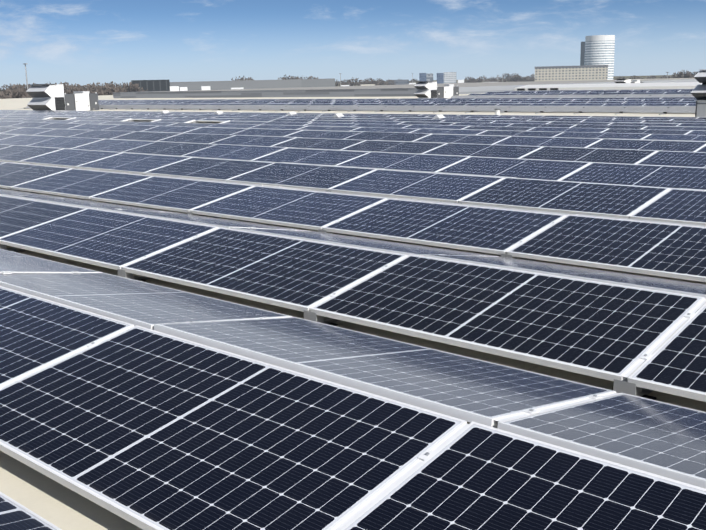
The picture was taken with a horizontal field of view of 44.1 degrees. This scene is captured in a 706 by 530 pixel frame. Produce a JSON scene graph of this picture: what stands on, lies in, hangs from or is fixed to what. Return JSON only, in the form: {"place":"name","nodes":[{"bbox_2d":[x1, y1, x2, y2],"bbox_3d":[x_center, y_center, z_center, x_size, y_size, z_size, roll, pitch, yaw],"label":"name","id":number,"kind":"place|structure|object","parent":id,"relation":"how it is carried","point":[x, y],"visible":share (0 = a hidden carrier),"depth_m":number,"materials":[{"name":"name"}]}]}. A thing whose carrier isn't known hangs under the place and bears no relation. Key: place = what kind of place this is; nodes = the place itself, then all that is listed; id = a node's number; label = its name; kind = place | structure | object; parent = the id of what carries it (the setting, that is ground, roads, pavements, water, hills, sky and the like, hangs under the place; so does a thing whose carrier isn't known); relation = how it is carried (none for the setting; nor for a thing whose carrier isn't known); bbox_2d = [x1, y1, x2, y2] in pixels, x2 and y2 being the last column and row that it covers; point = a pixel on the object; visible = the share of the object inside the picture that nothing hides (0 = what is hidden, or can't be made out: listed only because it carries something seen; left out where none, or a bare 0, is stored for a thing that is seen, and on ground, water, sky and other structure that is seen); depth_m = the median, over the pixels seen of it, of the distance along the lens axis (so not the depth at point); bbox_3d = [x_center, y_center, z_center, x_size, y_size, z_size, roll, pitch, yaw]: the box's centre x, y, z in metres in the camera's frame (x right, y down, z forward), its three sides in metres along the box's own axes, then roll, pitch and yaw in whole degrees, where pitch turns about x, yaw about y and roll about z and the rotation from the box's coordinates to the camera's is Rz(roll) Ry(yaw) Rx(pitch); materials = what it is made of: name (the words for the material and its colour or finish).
{"place":"outdoors","nodes":[
{"label":"outdoors","id":0,"kind":"place"},
{"bbox_2d":[0,75,683,92],"bbox_3d":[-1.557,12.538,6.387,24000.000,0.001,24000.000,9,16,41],"label":"ground","id":1,"kind":"structure","parent":0,"point":[628,77],"depth_m":5625.15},
{"bbox_2d":[0,84,11,96],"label":"tree","id":2,"kind":"object","parent":1,"relation":"on","point":[3,87],"visible":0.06,"depth_m":499.22,"materials":[{"name":"brown plant"}]},
{"bbox_2d":[1,85,26,96],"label":"tree","id":3,"kind":"object","parent":1,"relation":"on","point":[6,90],"visible":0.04,"depth_m":307.37,"materials":[{"name":"brown plant"}]},
{"bbox_2d":[0,85,28,98],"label":"tree","id":4,"kind":"object","parent":1,"relation":"on","point":[11,92],"visible":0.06,"depth_m":274.10,"materials":[{"name":"brown plant"}]},
{"bbox_2d":[0,89,29,98],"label":"tree","id":5,"kind":"object","parent":1,"relation":"on","point":[11,95],"visible":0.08,"depth_m":249.41,"materials":[{"name":"brown plant"}]},
{"bbox_2d":[7,83,30,95],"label":"tree","id":6,"kind":"object","parent":1,"relation":"on","point":[12,90],"visible":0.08,"depth_m":388.98,"materials":[{"name":"brown plant"}]},
{"bbox_2d":[12,88,28,97],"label":"tree","id":7,"kind":"object","parent":1,"relation":"on","point":[17,96],"visible":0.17,"depth_m":251.41,"materials":[{"name":"brown plant"}]},
{"bbox_2d":[23,63,27,88],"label":"light mast","id":8,"kind":"object","parent":1,"relation":"on","point":[26,74],"visible":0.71,"depth_m":275.08,"materials":[{"name":"silver metal"}]},
{"bbox_2d":[55,82,72,89],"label":"tree","id":9,"kind":"object","parent":1,"relation":"on","point":[68,85],"visible":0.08,"depth_m":393.39,"materials":[{"name":"brown plant"}]},
{"bbox_2d":[64,87,79,93],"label":"tree","id":10,"kind":"object","parent":1,"relation":"on","point":[74,88],"depth_m":318.44,"materials":[{"name":"brown plant"}]},
{"bbox_2d":[71,87,94,93],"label":"tree","id":11,"kind":"object","parent":1,"relation":"on","point":[81,89],"visible":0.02,"depth_m":317.94,"materials":[{"name":"brown plant"}]},
{"bbox_2d":[90,82,112,94],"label":"tree","id":12,"kind":"object","parent":1,"relation":"on","point":[105,83],"visible":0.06,"depth_m":415.43,"materials":[{"name":"brown plant"}]},
{"bbox_2d":[90,86,117,94],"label":"tree","id":13,"kind":"object","parent":1,"relation":"on","point":[99,89],"visible":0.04,"depth_m":308.10,"materials":[{"name":"brown plant"}]},
{"bbox_2d":[97,84,126,95],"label":"tree","id":14,"kind":"object","parent":1,"relation":"on","point":[110,90],"visible":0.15,"depth_m":299.71,"materials":[{"name":"brown plant"}]},
{"bbox_2d":[117,83,138,91],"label":"tree","id":15,"kind":"object","parent":1,"relation":"on","point":[124,84],"visible":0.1,"depth_m":407.51,"materials":[{"name":"brown plant"}]},
{"bbox_2d":[120,82,147,91],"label":"tree","id":16,"kind":"object","parent":1,"relation":"on","point":[136,85],"visible":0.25,"depth_m":407.10,"materials":[{"name":"brown plant"}]},
{"bbox_2d":[131,80,169,90],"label":"building","id":17,"kind":"structure","parent":1,"relation":"on","point":[156,85],"depth_m":447.16,"materials":[{"name":"grey metal"}]},
{"bbox_2d":[170,78,334,90],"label":"distribution hall","id":18,"kind":"structure","parent":1,"relation":"on","point":[253,84],"depth_m":455.64,"materials":[{"name":"grey metal"}]},
{"bbox_2d":[278,75,295,79],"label":"tree","id":19,"kind":"object","parent":1,"relation":"on","point":[282,78],"visible":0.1,"depth_m":656.43,"materials":[{"name":"grey plant"}]},
{"bbox_2d":[335,80,345,85],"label":"tree","id":20,"kind":"object","parent":1,"relation":"on","point":[337,83],"visible":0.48,"depth_m":787.30,"materials":[{"name":"grey plant"}]},
{"bbox_2d":[343,77,360,85],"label":"tree","id":21,"kind":"object","parent":1,"relation":"on","point":[353,83],"visible":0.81,"depth_m":816.46,"materials":[{"name":"grey plant"}]},
{"bbox_2d":[366,80,378,84],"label":"tree","id":22,"kind":"object","parent":1,"relation":"on","point":[373,81],"visible":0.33,"depth_m":801.72,"materials":[{"name":"grey plant"}]},
{"bbox_2d":[375,79,387,84],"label":"tree","id":23,"kind":"object","parent":1,"relation":"on","point":[382,83],"visible":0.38,"depth_m":819.29,"materials":[{"name":"grey plant"}]},
{"bbox_2d":[384,79,395,84],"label":"tree","id":24,"kind":"object","parent":1,"relation":"on","point":[392,82],"visible":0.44,"depth_m":902.30,"materials":[{"name":"grey plant"}]},
{"bbox_2d":[387,80,408,84],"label":"office building","id":25,"kind":"structure","parent":1,"relation":"on","point":[400,82],"depth_m":928.31,"materials":[{"name":"grey"}]},
{"bbox_2d":[470,76,487,82],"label":"tree","id":26,"kind":"object","parent":1,"relation":"on","point":[480,80],"visible":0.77,"depth_m":916.89,"materials":[{"name":"grey plant"}]},
{"bbox_2d":[487,76,503,81],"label":"tree","id":27,"kind":"object","parent":1,"relation":"on","point":[500,79],"visible":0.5,"depth_m":900.94,"materials":[{"name":"grey plant"}]},
{"bbox_2d":[509,75,521,81],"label":"tree","id":28,"kind":"object","parent":1,"relation":"on","point":[516,78],"visible":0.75,"depth_m":888.53,"materials":[{"name":"grey plant"}]},
{"bbox_2d":[517,77,531,81],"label":"tree","id":29,"kind":"object","parent":1,"relation":"on","point":[524,80],"visible":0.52,"depth_m":885.67,"materials":[{"name":"grey plant"}]},
{"bbox_2d":[535,65,607,80],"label":"office building","id":30,"kind":"structure","parent":1,"relation":"on","point":[571,73],"depth_m":1042.61,"materials":[{"name":"grey concrete"}]},
{"bbox_2d":[672,70,692,77],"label":"tree","id":31,"kind":"object","parent":1,"relation":"on","point":[680,74],"visible":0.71,"depth_m":574.53,"materials":[{"name":"grey plant"}]},
{"bbox_2d":[0,78,705,529],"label":"warehouse roof","id":32,"kind":"structure","parent":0,"point":[50,500],"depth_m":4.97,"materials":[{"name":"grey"}]},
{"bbox_2d":[0,492,61,529],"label":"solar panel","id":33,"kind":"object","parent":32,"relation":"on","point":[14,515],"visible":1,"depth_m":2.90,"materials":[{"name":"blue glass"}]},
{"bbox_2d":[26,84,98,110],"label":"air handling unit","id":34,"kind":"object","parent":32,"relation":"on","point":[49,96],"visible":0.83,"depth_m":67.41,"materials":[{"name":"white metal"}]},
{"bbox_2d":[0,249,705,529],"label":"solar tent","id":35,"kind":"object","parent":32,"relation":"on","point":[144,405],"visible":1,"depth_m":3.38,"materials":[{"name":"black glass"}]},
{"bbox_2d":[0,189,705,401],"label":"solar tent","id":36,"kind":"object","parent":32,"relation":"on","point":[618,329],"visible":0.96,"depth_m":5.68,"materials":[{"name":"black glass"}]},
{"bbox_2d":[0,161,705,281],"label":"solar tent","id":37,"kind":"object","parent":32,"relation":"on","point":[666,249],"visible":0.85,"depth_m":8.42,"materials":[{"name":"blue glass"}]},
{"bbox_2d":[0,144,705,225],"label":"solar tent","id":38,"kind":"object","parent":32,"relation":"on","point":[677,205],"visible":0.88,"depth_m":11.31,"materials":[{"name":"blue glass"}]},
{"bbox_2d":[0,112,705,123],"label":"solar panels","id":39,"kind":"object","parent":32,"relation":"on","point":[584,120],"visible":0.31,"depth_m":34.70,"materials":[{"name":"blue glass"}]},
{"bbox_2d":[0,111,705,120],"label":"solar panels","id":40,"kind":"object","parent":32,"relation":"on","point":[646,119],"visible":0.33,"depth_m":37.83,"materials":[{"name":"blue glass"}]},
{"bbox_2d":[0,133,705,189],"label":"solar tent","id":41,"kind":"object","parent":32,"relation":"on","point":[679,177],"visible":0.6,"depth_m":14.24,"materials":[{"name":"blue glass"}]},
{"bbox_2d":[0,126,705,167],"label":"solar panels","id":42,"kind":"object","parent":32,"relation":"on","point":[658,157],"visible":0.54,"depth_m":17.15,"materials":[{"name":"blue glass"}]},
{"bbox_2d":[0,121,705,151],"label":"solar panels","id":43,"kind":"object","parent":32,"relation":"on","point":[664,145],"visible":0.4,"depth_m":20.10,"materials":[{"name":"blue glass"}]},
{"bbox_2d":[0,118,705,140],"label":"solar panels","id":44,"kind":"object","parent":32,"relation":"on","point":[556,134],"visible":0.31,"depth_m":23.02,"materials":[{"name":"blue glass"}]},
{"bbox_2d":[0,116,705,134],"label":"solar panels","id":45,"kind":"object","parent":32,"relation":"on","point":[641,131],"visible":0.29,"depth_m":26.04,"materials":[{"name":"blue glass"}]},
{"bbox_2d":[0,114,705,129],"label":"solar panels","id":46,"kind":"object","parent":32,"relation":"on","point":[495,124],"visible":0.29,"depth_m":28.85,"materials":[{"name":"blue glass"}]},
{"bbox_2d":[0,113,705,126],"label":"solar panels","id":47,"kind":"object","parent":32,"relation":"on","point":[552,122],"visible":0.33,"depth_m":31.68,"materials":[{"name":"blue glass"}]},
{"bbox_2d":[0,110,705,118],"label":"solar panels","id":48,"kind":"object","parent":32,"relation":"on","point":[395,114],"visible":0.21,"depth_m":40.21,"materials":[{"name":"blue glass"}]},
{"bbox_2d":[21,105,695,114],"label":"roof parapet","id":49,"kind":"structure","parent":32,"relation":"on","point":[619,109],"depth_m":49.09,"materials":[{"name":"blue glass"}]},
{"bbox_2d":[98,101,695,103],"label":"solar panels","id":50,"kind":"object","parent":32,"relation":"on","point":[632,102],"visible":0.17,"depth_m":51.28,"materials":[{"name":"blue glass"}]},
{"bbox_2d":[98,97,695,100],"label":"solar panels","id":51,"kind":"object","parent":32,"relation":"on","point":[418,99],"visible":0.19,"depth_m":59.88,"materials":[{"name":"blue glass"}]},
{"bbox_2d":[99,103,695,105],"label":"solar panels","id":52,"kind":"object","parent":32,"relation":"on","point":[525,104],"visible":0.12,"depth_m":51.30,"materials":[{"name":"blue glass"}]},
{"bbox_2d":[98,99,696,101],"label":"solar panels","id":53,"kind":"object","parent":32,"relation":"on","point":[424,100],"visible":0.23,"depth_m":57.85,"materials":[{"name":"blue glass"}]},
{"bbox_2d":[113,78,697,97],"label":"roof step","id":54,"kind":"object","parent":32,"relation":"on","point":[395,90],"visible":0.6,"depth_m":87.06,"materials":[{"name":"grey concrete"}]},
{"bbox_2d":[414,81,458,97],"bbox_3d":[6.340,-13.159,65.777,1.080,1.420,4.410,9,16,41],"label":"air handling unit","id":55,"kind":"object","parent":32,"relation":"on","point":[429,89],"visible":0.83,"depth_m":64.79,"materials":[{"name":"white metal"}]},
{"bbox_2d":[433,115,445,118],"bbox_3d":[3.380,-5.671,34.182,0.550,0.440,0.400,9,16,41],"label":"skylight","id":56,"kind":"object","parent":32,"relation":"on","point":[439,116],"visible":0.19,"depth_m":34.04,"materials":[{"name":"white plastic"}]},
{"bbox_2d":[495,109,499,114],"bbox_3d":[6.812,-7.111,41.111,0.352,0.490,0.343,9,16,41],"label":"roof vent pipe","id":57,"kind":"object","parent":32,"relation":"on","point":[497,111],"visible":0.58,"depth_m":41.00,"materials":[{"name":"white metal"}]},
{"bbox_2d":[451,94,693,97],"bbox_3d":[26.097,-8.976,46.351,51.055,0.363,2.204,9,16,41],"label":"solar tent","id":58,"kind":"object","parent":32,"relation":"on","point":[577,96],"visible":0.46,"depth_m":56.55,"materials":[{"name":"blue glass"}]},
{"bbox_2d":[469,92,690,94],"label":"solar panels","id":59,"kind":"object","parent":32,"relation":"on","point":[611,93],"visible":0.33,"depth_m":58.07,"materials":[{"name":"blue glass"}]},
{"bbox_2d":[485,90,691,93],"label":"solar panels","id":60,"kind":"object","parent":32,"relation":"on","point":[592,91],"visible":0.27,"depth_m":60.48,"materials":[{"name":"blue glass"}]},
{"bbox_2d":[503,89,692,91],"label":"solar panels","id":61,"kind":"object","parent":32,"relation":"on","point":[604,90],"visible":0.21,"depth_m":62.24,"materials":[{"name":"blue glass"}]},
{"bbox_2d":[614,79,642,82],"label":"air handling unit","id":62,"kind":"object","parent":32,"relation":"on","point":[625,81],"visible":0.19,"depth_m":79.64,"materials":[{"name":"white metal"}]},
{"bbox_2d":[690,69,705,116],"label":"ventilator","id":63,"kind":"object","parent":32,"relation":"on","point":[698,92],"visible":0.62,"depth_m":34.21,"materials":[{"name":"white metal"}]},
{"bbox_2d":[0,0,705,89],"label":"sky","id":64,"kind":"structure","parent":0,"point":[81,42],"materials":[{"name":"blue"}]},
{"bbox_2d":[419,73,425,80],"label":"skyline block","id":65,"kind":"structure","parent":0,"point":[422,76],"depth_m":1461.76,"materials":[{"name":"blue glass"}]},
{"bbox_2d":[426,73,432,80],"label":"skyline block","id":66,"kind":"structure","parent":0,"point":[429,77],"depth_m":1460.93,"materials":[{"name":"grey"}]},
{"bbox_2d":[437,73,443,83],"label":"skyline block","id":67,"kind":"structure","parent":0,"point":[440,77],"depth_m":1459.55,"materials":[{"name":"blue glass"}]},
{"bbox_2d":[444,72,455,82],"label":"skyline block","id":68,"kind":"structure","parent":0,"point":[449,77],"depth_m":1457.73,"materials":[{"name":"grey"}]},
{"bbox_2d":[580,35,614,79],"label":"office tower","id":69,"kind":"structure","parent":0,"point":[599,49],"materials":[{"name":"silver metal"}]},
{"bbox_2d":[514,82,701,90],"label":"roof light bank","id":70,"kind":"structure","parent":0,"point":[671,85],"depth_m":75.51,"materials":[{"name":"white plastic"}]},
{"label":"hall annex","id":71,"kind":"object","parent":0,"visible":0},
{"bbox_2d":[170,86,178,90],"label":"rooftop unit","id":72,"kind":"object","parent":71,"relation":"on","point":[174,88],"visible":0.68,"depth_m":384.31,"materials":[{"name":"white metal"}]},
{"bbox_2d":[180,87,187,90],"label":"rooftop unit","id":73,"kind":"object","parent":71,"relation":"on","point":[183,89],"visible":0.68,"depth_m":385.13,"materials":[{"name":"white metal"}]},
{"bbox_2d":[201,86,209,89],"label":"rooftop unit","id":74,"kind":"object","parent":71,"relation":"on","point":[205,87],"visible":0.68,"depth_m":386.66,"materials":[{"name":"white metal"}]}
]}

